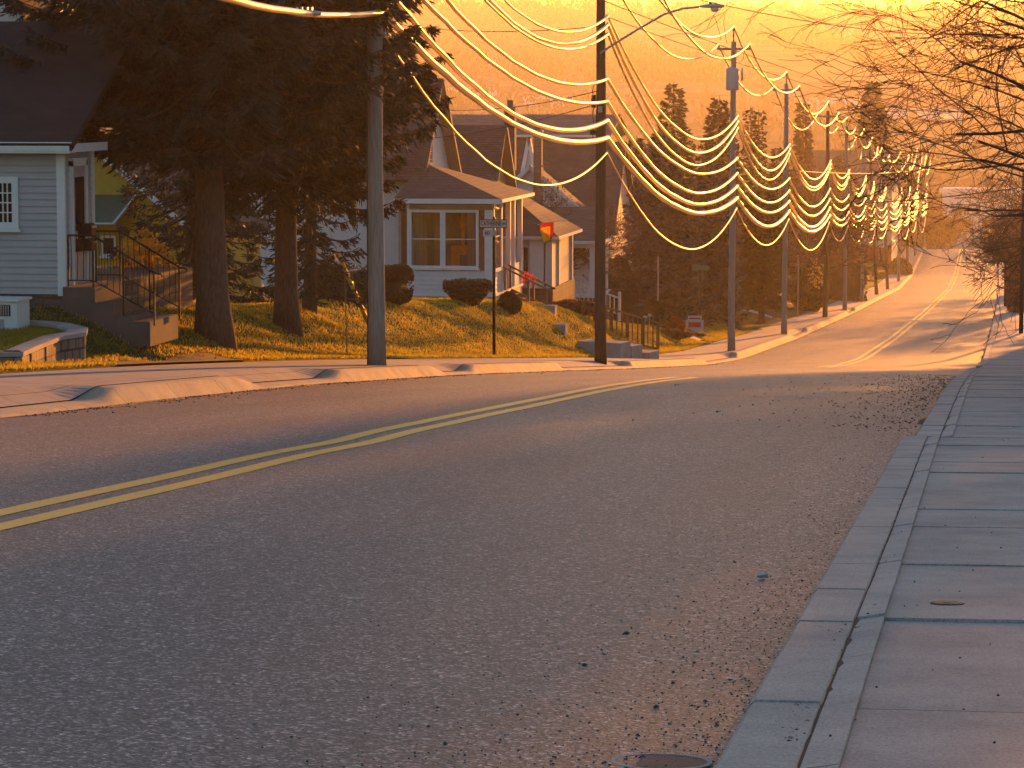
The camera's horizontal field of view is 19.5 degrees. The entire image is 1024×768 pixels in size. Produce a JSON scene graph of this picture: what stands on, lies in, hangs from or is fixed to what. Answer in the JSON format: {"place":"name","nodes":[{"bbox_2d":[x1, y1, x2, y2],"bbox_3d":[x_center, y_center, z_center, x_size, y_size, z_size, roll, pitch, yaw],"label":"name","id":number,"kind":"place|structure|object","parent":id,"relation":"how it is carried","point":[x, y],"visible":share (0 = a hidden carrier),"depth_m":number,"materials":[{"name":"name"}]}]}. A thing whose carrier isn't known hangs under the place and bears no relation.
{"place":"outdoors","nodes":[
{"label":"outdoors","id":0,"kind":"place"},
{"bbox_2d":[0,247,922,406],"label":"pavement","id":1,"kind":"structure","parent":0,"point":[23,388],"depth_m":53.32,"materials":[{"name":"concrete"}]},
{"bbox_2d":[360,0,386,366],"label":"utility pole","id":2,"kind":"object","parent":1,"relation":"on","point":[376,340],"visible":0.7,"depth_m":60.03,"materials":[{"name":"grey wood"}]},
{"bbox_2d":[590,0,724,364],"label":"utility pole","id":3,"kind":"object","parent":1,"relation":"on","point":[600,352],"visible":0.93,"depth_m":93.98,"materials":[{"name":"brown wood"}]},
{"bbox_2d":[219,0,926,233],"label":"telephone cable","id":4,"kind":"object","parent":3,"relation":"attached to","point":[432,63],"visible":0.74,"depth_m":77.74,"materials":[{"name":"rubber"}]},
{"bbox_2d":[385,36,925,250],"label":"telephone cable","id":5,"kind":"object","parent":3,"relation":"hanging from","point":[477,152],"visible":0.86,"depth_m":98.17,"materials":[{"name":"rubber"}]},
{"bbox_2d":[396,2,925,228],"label":"telephone cable","id":6,"kind":"object","parent":3,"relation":"attached to","point":[447,59],"visible":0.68,"depth_m":93.79,"materials":[{"name":"rubber"}]},
{"bbox_2d":[421,0,925,219],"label":"telephone cable","id":7,"kind":"object","parent":3,"relation":"attached to","point":[442,18],"visible":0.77,"depth_m":97.66,"materials":[{"name":"rubber"}]},
{"bbox_2d":[445,0,926,214],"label":"telephone cable","id":8,"kind":"object","parent":3,"relation":"attached to","point":[478,32],"visible":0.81,"depth_m":100.90,"materials":[{"name":"rubber"}]},
{"bbox_2d":[484,0,924,209],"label":"power cable","id":9,"kind":"object","parent":3,"relation":"attached to","point":[621,67],"visible":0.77,"depth_m":108.87,"materials":[{"name":"metal"}]},
{"bbox_2d":[488,0,927,207],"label":"power cable","id":10,"kind":"object","parent":3,"relation":"attached to","point":[513,22],"visible":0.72,"depth_m":108.51,"materials":[{"name":"metal"}]},
{"bbox_2d":[503,0,926,204],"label":"power cable","id":11,"kind":"object","parent":3,"relation":"attached to","point":[629,61],"visible":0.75,"depth_m":110.18,"materials":[{"name":"metal"}]},
{"bbox_2d":[659,0,925,169],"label":"power cable","id":12,"kind":"object","parent":3,"relation":"attached to","point":[719,35],"visible":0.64,"depth_m":162.74,"materials":[{"name":"metal"}]},
{"bbox_2d":[717,27,750,351],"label":"utility pole","id":13,"kind":"object","parent":1,"relation":"on","point":[732,78],"visible":0.96,"depth_m":138.09,"materials":[{"name":"grey wood"}]},
{"bbox_2d":[622,0,919,178],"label":"power cable","id":14,"kind":"object","parent":13,"relation":"attached to","point":[657,43],"visible":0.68,"depth_m":155.63,"materials":[{"name":"metal"}]},
{"bbox_2d":[663,0,929,174],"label":"power cable","id":15,"kind":"object","parent":13,"relation":"attached to","point":[729,57],"visible":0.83,"depth_m":156.41,"materials":[{"name":"metal"}]},
{"bbox_2d":[773,73,799,334],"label":"utility pole","id":16,"kind":"object","parent":1,"relation":"on","point":[785,249],"visible":0.84,"depth_m":170.26,"materials":[{"name":"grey wood"}]},
{"bbox_2d":[817,102,838,316],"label":"utility pole","id":17,"kind":"object","parent":1,"relation":"on","point":[825,277],"visible":0.73,"depth_m":207.54,"materials":[{"name":"brown wood"}]},
{"bbox_2d":[837,117,889,310],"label":"utility pole","id":18,"kind":"object","parent":1,"relation":"on","point":[844,306],"visible":0.75,"depth_m":231.89,"materials":[{"name":"brown wood"}]},
{"bbox_2d":[855,129,872,300],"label":"utility pole","id":19,"kind":"object","parent":1,"relation":"on","point":[863,140],"visible":0.45,"depth_m":259.20,"materials":[{"name":"brown wood"}]},
{"bbox_2d":[0,249,997,767],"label":"road","id":20,"kind":"structure","parent":0,"point":[126,641],"depth_m":17.07,"materials":[{"name":"grey asphalt"}]},
{"bbox_2d":[0,377,675,515],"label":"line","id":21,"kind":"object","parent":20,"relation":"on","point":[35,504],"visible":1,"depth_m":25.96,"materials":[{"name":"yellow paint"}]},
{"bbox_2d":[0,377,697,529],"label":"line","id":22,"kind":"object","parent":20,"relation":"on","point":[73,509],"visible":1,"depth_m":24.60,"materials":[{"name":"yellow paint"}]},
{"bbox_2d":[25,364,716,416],"bbox_3d":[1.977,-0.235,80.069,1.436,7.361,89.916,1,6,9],"label":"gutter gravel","id":23,"kind":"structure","parent":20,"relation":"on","point":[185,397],"depth_m":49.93,"materials":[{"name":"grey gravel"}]},
{"bbox_2d":[5,295,889,417],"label":"gutter dirt","id":24,"kind":"structure","parent":20,"relation":"on","point":[178,398],"depth_m":51.90,"materials":[{"name":"brown soil"}]},
{"bbox_2d":[0,247,925,418],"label":"kerb","id":25,"kind":"structure","parent":20,"relation":"on","point":[100,396],"depth_m":54.18,"materials":[{"name":"concrete"}]},
{"bbox_2d":[31,383,947,767],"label":"kerb gravel","id":26,"kind":"structure","parent":20,"relation":"on","point":[689,621],"depth_m":12.61,"materials":[{"name":"grey gravel"}]},
{"bbox_2d":[610,753,712,767],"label":"drain cover","id":27,"kind":"object","parent":20,"relation":"on","point":[669,761],"visible":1,"depth_m":9.82,"materials":[{"name":"metal"}]},
{"bbox_2d":[632,373,955,432],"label":"kerb gravel","id":28,"kind":"structure","parent":20,"relation":"on","point":[908,402],"depth_m":48.81,"materials":[{"name":"grey gravel"}]},
{"bbox_2d":[713,265,1000,767],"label":"kerb","id":29,"kind":"structure","parent":20,"relation":"on","point":[802,669],"depth_m":12.18,"materials":[{"name":"concrete"}]},
{"bbox_2d":[797,370,974,767],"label":"kerb joint","id":30,"kind":"object","parent":29,"relation":"on","point":[840,662],"visible":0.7,"depth_m":11.26,"materials":[{"name":"grey soil"}]},
{"bbox_2d":[0,8,1023,407],"bbox_3d":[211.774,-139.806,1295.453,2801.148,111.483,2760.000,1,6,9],"label":"ground","id":31,"kind":"structure","parent":0,"point":[776,56],"depth_m":1082.49,"materials":[{"name":"green plant"}]},
{"bbox_2d":[0,324,81,355],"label":"raised lawn","id":32,"kind":"structure","parent":31,"relation":"on","point":[25,334],"depth_m":52.16,"materials":[{"name":"plant"}]},
{"bbox_2d":[0,296,31,329],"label":"garden cabinet","id":33,"kind":"object","parent":32,"relation":"on","point":[14,312],"visible":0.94,"depth_m":53.27,"materials":[{"name":"white metal"}]},
{"bbox_2d":[0,320,87,362],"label":"planter wall","id":34,"kind":"structure","parent":31,"relation":"on","point":[69,347],"depth_m":50.70,"materials":[{"name":"concrete"}]},
{"bbox_2d":[0,0,192,309],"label":"house","id":35,"kind":"structure","parent":31,"relation":"on","point":[49,105],"depth_m":55.59,"materials":[{"name":"grey wood"}]},
{"bbox_2d":[0,177,21,231],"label":"window","id":36,"kind":"structure","parent":35,"relation":"in","point":[9,188],"depth_m":55.23,"materials":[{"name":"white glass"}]},
{"bbox_2d":[74,166,86,284],"bbox_3d":[-8.102,-2.917,55.963,0.110,2.330,0.791,1,6,9],"label":"door","id":37,"kind":"structure","parent":35,"relation":"in","point":[79,171],"depth_m":55.95,"materials":[{"name":"wood"}]},
{"bbox_2d":[63,281,177,346],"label":"concrete steps","id":38,"kind":"structure","parent":31,"relation":"on","point":[100,305],"depth_m":55.04,"materials":[{"name":"grey concrete"}]},
{"bbox_2d":[67,230,187,325],"bbox_3d":[-7.161,-1.996,55.800,1.820,1.669,1.764,1,6,9],"label":"iron railing","id":39,"kind":"object","parent":38,"relation":"on","point":[95,237],"visible":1,"depth_m":55.04,"materials":[{"name":"black metal"}]},
{"bbox_2d":[111,227,180,267],"bbox_3d":[-7.880,-2.445,64.152,1.688,1.874,1.347,1,6,9],"label":"shrub","id":40,"kind":"object","parent":31,"relation":"on","point":[149,242],"visible":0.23,"depth_m":63.99,"materials":[{"name":"green plant"}]},
{"bbox_2d":[91,353,239,363],"bbox_3d":[-6.156,-0.402,53.636,0.750,0.670,8.500,1,6,9],"label":"soil patch","id":41,"kind":"object","parent":31,"relation":"on","point":[191,357],"visible":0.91,"depth_m":55.49,"materials":[{"name":"brown soil"}]},
{"bbox_2d":[78,133,271,297],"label":"house","id":42,"kind":"structure","parent":31,"relation":"on","point":[111,209],"depth_m":88.93,"materials":[{"name":"yellow"}]},
{"bbox_2d":[108,44,274,303],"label":"spruce tree","id":43,"kind":"object","parent":31,"relation":"on","point":[188,253],"visible":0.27,"depth_m":76.99,"materials":[{"name":"green plant"}]},
{"bbox_2d":[0,0,423,351],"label":"spruce tree","id":44,"kind":"object","parent":31,"relation":"on","point":[212,59],"visible":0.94,"depth_m":58.22,"materials":[{"name":"green plant"}]},
{"bbox_2d":[236,174,366,313],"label":"spruce tree","id":45,"kind":"object","parent":31,"relation":"on","point":[309,273],"visible":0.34,"depth_m":73.67,"materials":[{"name":"green plant"}]},
{"bbox_2d":[158,0,454,336],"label":"spruce tree","id":46,"kind":"object","parent":31,"relation":"on","point":[327,188],"visible":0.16,"depth_m":67.53,"materials":[{"name":"green plant"}]},
{"bbox_2d":[316,263,414,305],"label":"hedge","id":47,"kind":"object","parent":31,"relation":"on","point":[399,276],"visible":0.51,"depth_m":85.30,"materials":[{"name":"green plant"}]},
{"bbox_2d":[0,297,747,371],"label":"lawn grass","id":48,"kind":"structure","parent":31,"relation":"on","point":[714,336],"depth_m":79.78,"materials":[{"name":"green plant"}]},
{"bbox_2d":[224,78,534,299],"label":"house","id":49,"kind":"structure","parent":31,"relation":"on","point":[434,238],"depth_m":113.83,"materials":[{"name":"white"}]},
{"bbox_2d":[409,210,443,269],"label":"window","id":50,"kind":"structure","parent":49,"relation":"in","point":[415,267],"depth_m":111.91,"materials":[{"name":"white wood"}]},
{"bbox_2d":[443,210,479,269],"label":"window","id":51,"kind":"structure","parent":49,"relation":"in","point":[445,267],"depth_m":111.70,"materials":[{"name":"white wood"}]},
{"bbox_2d":[442,278,491,305],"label":"clipped shrub","id":52,"kind":"object","parent":31,"relation":"on","point":[472,292],"visible":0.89,"depth_m":97.16,"materials":[{"name":"green plant"}]},
{"bbox_2d":[446,75,496,96],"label":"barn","id":53,"kind":"structure","parent":31,"relation":"on","point":[469,86],"depth_m":1194.45,"materials":[{"name":"orange"}]},
{"bbox_2d":[480,217,506,354],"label":"street sign","id":54,"kind":"object","parent":31,"relation":"on","point":[493,223],"visible":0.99,"depth_m":87.39,"materials":[{"name":"black metal"}]},
{"bbox_2d":[497,291,521,314],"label":"shrub","id":55,"kind":"object","parent":31,"relation":"on","point":[510,302],"visible":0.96,"depth_m":102.29,"materials":[{"name":"green plant"}]},
{"bbox_2d":[453,100,582,303],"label":"house","id":56,"kind":"structure","parent":31,"relation":"on","point":[496,147],"depth_m":127.31,"materials":[{"name":"white wood"}]},
{"bbox_2d":[503,264,555,304],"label":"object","id":57,"kind":"structure","parent":31,"relation":"on","point":[525,298],"depth_m":115.01,"materials":[{"name":"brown wood"}]},
{"bbox_2d":[451,114,629,145],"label":"house","id":58,"kind":"structure","parent":31,"relation":"on","point":[570,120],"depth_m":209.78,"materials":[{"name":"grey"}]},
{"bbox_2d":[60,0,1023,242],"bbox_3d":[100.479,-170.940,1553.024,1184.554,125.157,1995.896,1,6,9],"label":"woods","id":59,"kind":"object","parent":31,"relation":"on","point":[652,65],"visible":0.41,"depth_m":1524.53,"materials":[{"name":"green plant"}]},
{"bbox_2d":[523,85,573,106],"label":"barn","id":60,"kind":"structure","parent":31,"relation":"on","point":[555,90],"depth_m":1138.62,"materials":[{"name":"orange"}]},
{"bbox_2d":[516,127,617,288],"bbox_3d":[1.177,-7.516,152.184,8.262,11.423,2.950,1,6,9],"label":"house","id":61,"kind":"structure","parent":31,"relation":"on","point":[533,175],"depth_m":151.10,"materials":[{"name":"white"}]},
{"bbox_2d":[515,141,634,269],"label":"house","id":62,"kind":"structure","parent":31,"relation":"on","point":[563,162],"depth_m":172.75,"materials":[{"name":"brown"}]},
{"bbox_2d":[545,207,610,319],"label":"house","id":63,"kind":"structure","parent":31,"relation":"on","point":[583,218],"depth_m":139.99,"materials":[{"name":"white wood"}]},
{"bbox_2d":[548,298,608,314],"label":"shrub","id":64,"kind":"object","parent":31,"relation":"on","point":[572,305],"visible":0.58,"depth_m":123.05,"materials":[{"name":"green plant"}]},
{"bbox_2d":[527,165,650,283],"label":"bare tree","id":65,"kind":"object","parent":31,"relation":"on","point":[577,256],"visible":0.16,"depth_m":141.72,"materials":[{"name":"brown plant"}]},
{"bbox_2d":[545,202,644,304],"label":"bare tree","id":66,"kind":"object","parent":31,"relation":"on","point":[614,274],"visible":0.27,"depth_m":141.95,"materials":[{"name":"brown plant"}]},
{"bbox_2d":[577,339,658,365],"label":"block steps","id":67,"kind":"structure","parent":31,"relation":"on","point":[620,349],"depth_m":109.82,"materials":[{"name":"concrete"}]},
{"bbox_2d":[582,300,659,349],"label":"wooden fence","id":68,"kind":"object","parent":31,"relation":"on","point":[642,328],"visible":0.63,"depth_m":127.42,"materials":[{"name":"brown wood"}]},
{"bbox_2d":[608,254,639,321],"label":"clipped shrub","id":69,"kind":"object","parent":31,"relation":"on","point":[629,294],"visible":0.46,"depth_m":150.72,"materials":[{"name":"green plant"}]},
{"bbox_2d":[622,300,665,325],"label":"hedge","id":70,"kind":"object","parent":31,"relation":"on","point":[655,310],"visible":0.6,"depth_m":150.62,"materials":[{"name":"green plant"}]},
{"bbox_2d":[627,138,667,268],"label":"conifer tree","id":71,"kind":"object","parent":31,"relation":"on","point":[641,145],"visible":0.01,"depth_m":198.26,"materials":[{"name":"plant"}]},
{"bbox_2d":[620,130,722,326],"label":"conifer tree","id":72,"kind":"object","parent":31,"relation":"on","point":[650,245],"visible":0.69,"depth_m":164.81,"materials":[{"name":"green plant"}]},
{"bbox_2d":[656,83,716,269],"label":"conifer tree","id":73,"kind":"object","parent":31,"relation":"on","point":[680,110],"visible":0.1,"depth_m":204.86,"materials":[{"name":"green plant"}]},
{"bbox_2d":[679,152,748,322],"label":"conifer tree","id":74,"kind":"object","parent":31,"relation":"on","point":[715,257],"visible":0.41,"depth_m":177.74,"materials":[{"name":"green plant"}]},
{"bbox_2d":[693,96,748,304],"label":"conifer tree","id":75,"kind":"object","parent":31,"relation":"on","point":[724,156],"visible":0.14,"depth_m":214.34,"materials":[{"name":"green plant"}]},
{"bbox_2d":[740,106,762,238],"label":"cypress tree","id":76,"kind":"object","parent":31,"relation":"on","point":[752,173],"visible":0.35,"depth_m":234.19,"materials":[{"name":"green plant"}]},
{"bbox_2d":[752,109,769,217],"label":"cypress tree","id":77,"kind":"object","parent":31,"relation":"on","point":[763,173],"visible":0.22,"depth_m":239.07,"materials":[{"name":"green plant"}]},
{"bbox_2d":[735,184,792,323],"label":"pine tree","id":78,"kind":"object","parent":31,"relation":"on","point":[766,283],"visible":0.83,"depth_m":185.35,"materials":[{"name":"green plant"}]},
{"bbox_2d":[703,209,825,316],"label":"bare tree","id":79,"kind":"object","parent":31,"relation":"on","point":[771,312],"visible":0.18,"depth_m":202.11,"materials":[{"name":"brown plant"}]},
{"bbox_2d":[764,146,801,293],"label":"conifer tree","id":80,"kind":"object","parent":31,"relation":"on","point":[778,180],"visible":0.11,"depth_m":258.82,"materials":[{"name":"green plant"}]},
{"bbox_2d":[789,102,819,266],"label":"conifer tree","id":81,"kind":"object","parent":31,"relation":"on","point":[803,152],"visible":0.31,"depth_m":317.86,"materials":[{"name":"green plant"}]},
{"bbox_2d":[788,260,822,311],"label":"shrub","id":82,"kind":"object","parent":31,"relation":"on","point":[810,297],"visible":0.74,"depth_m":220.97,"materials":[{"name":"green plant"}]},
{"bbox_2d":[788,187,856,281],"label":"bare tree","id":83,"kind":"object","parent":31,"relation":"on","point":[831,263],"visible":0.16,"depth_m":284.83,"materials":[{"name":"brown plant"}]},
{"bbox_2d":[764,161,890,285],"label":"bare tree","id":84,"kind":"object","parent":31,"relation":"on","point":[804,192],"visible":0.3,"depth_m":270.73,"materials":[{"name":"brown plant"}]},
{"bbox_2d":[763,152,893,268],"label":"bare tree","id":85,"kind":"object","parent":31,"relation":"on","point":[821,178],"visible":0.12,"depth_m":379.53,"materials":[{"name":"brown plant"}]},
{"bbox_2d":[800,82,881,110],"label":"barn","id":86,"kind":"structure","parent":31,"relation":"on","point":[808,89],"depth_m":1141.96,"materials":[{"name":"orange"}]},
{"bbox_2d":[822,153,859,272],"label":"conifer tree","id":87,"kind":"object","parent":31,"relation":"on","point":[841,162],"visible":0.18,"depth_m":337.52,"materials":[{"name":"green plant"}]},
{"bbox_2d":[662,0,1023,351],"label":"bare tree","id":88,"kind":"object","parent":31,"relation":"on","point":[1014,82],"visible":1,"depth_m":59.50,"materials":[{"name":"brown plant"}]},
{"bbox_2d":[797,168,893,290],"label":"bare tree","id":89,"kind":"object","parent":31,"relation":"on","point":[860,225],"visible":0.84,"depth_m":232.24,"materials":[{"name":"brown plant"}]},
{"bbox_2d":[828,266,867,306],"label":"hedge","id":90,"kind":"object","parent":31,"relation":"on","point":[835,290],"visible":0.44,"depth_m":260.23,"materials":[{"name":"green plant"}]},
{"bbox_2d":[799,150,898,263],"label":"shop building","id":91,"kind":"structure","parent":31,"relation":"on","point":[819,155],"depth_m":402.42,"materials":[{"name":"brown"}]},
{"bbox_2d":[853,80,905,249],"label":"conifer tree","id":92,"kind":"object","parent":31,"relation":"on","point":[866,120],"visible":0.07,"depth_m":434.72,"materials":[{"name":"green plant"}]},
{"bbox_2d":[866,93,963,119],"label":"barn","id":93,"kind":"structure","parent":31,"relation":"on","point":[914,115],"depth_m":1106.60,"materials":[{"name":"grey"}]},
{"bbox_2d":[898,143,952,246],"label":"bare tree","id":94,"kind":"object","parent":31,"relation":"on","point":[927,177],"visible":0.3,"depth_m":464.97,"materials":[{"name":"brown plant"}]},
{"bbox_2d":[923,191,948,248],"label":"conifer tree","id":95,"kind":"object","parent":31,"relation":"on","point":[932,243],"visible":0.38,"depth_m":553.55,"materials":[{"name":"plant"}]},
{"bbox_2d":[914,200,966,248],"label":"bare tree","id":96,"kind":"object","parent":31,"relation":"on","point":[943,231],"visible":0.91,"depth_m":475.83,"materials":[{"name":"brown plant"}]},
{"bbox_2d":[922,201,982,248],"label":"bare tree","id":97,"kind":"object","parent":31,"relation":"on","point":[966,220],"visible":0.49,"depth_m":512.52,"materials":[{"name":"brown plant"}]},
{"bbox_2d":[939,187,1020,248],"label":"shop building","id":98,"kind":"structure","parent":31,"relation":"on","point":[945,191],"depth_m":593.07,"materials":[{"name":"white"}]},
{"bbox_2d":[948,160,1022,282],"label":"bare tree","id":99,"kind":"object","parent":31,"relation":"on","point":[1002,193],"visible":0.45,"depth_m":278.12,"materials":[{"name":"brown plant"}]},
{"bbox_2d":[961,213,1020,313],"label":"bare tree","id":100,"kind":"object","parent":31,"relation":"on","point":[1003,259],"visible":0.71,"depth_m":203.54,"materials":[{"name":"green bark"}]},
{"bbox_2d":[961,178,1021,242],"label":"bare tree","id":101,"kind":"object","parent":31,"relation":"on","point":[981,195],"visible":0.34,"depth_m":515.78,"materials":[{"name":"brown plant"}]},
{"bbox_2d":[962,191,1021,274],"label":"bare tree","id":102,"kind":"object","parent":31,"relation":"on","point":[976,242],"visible":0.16,"depth_m":246.89,"materials":[{"name":"brown plant"}]},
{"bbox_2d":[1002,191,1021,312],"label":"conifer tree","id":103,"kind":"object","parent":31,"relation":"on","point":[1007,298],"visible":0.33,"depth_m":228.35,"materials":[{"name":"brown plant"}]},
{"bbox_2d":[70,0,1021,15],"label":"sky","id":104,"kind":"structure","parent":0,"point":[799,3],"materials":[{"name":"orange"}]},
{"bbox_2d":[840,248,1023,767],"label":"pavement","id":105,"kind":"structure","parent":0,"point":[910,713],"depth_m":12.83,"materials":[{"name":"concrete"}]},
{"bbox_2d":[800,261,1001,767],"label":"pavement edge","id":106,"kind":"object","parent":105,"relation":"on","point":[836,719],"visible":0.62,"depth_m":12.11,"materials":[{"name":"concrete"}]},
{"bbox_2d":[1019,172,1023,332],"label":"utility pole","id":107,"kind":"object","parent":105,"relation":"on","point":[1021,308],"visible":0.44,"depth_m":176.54,"materials":[{"name":"brown wood"}]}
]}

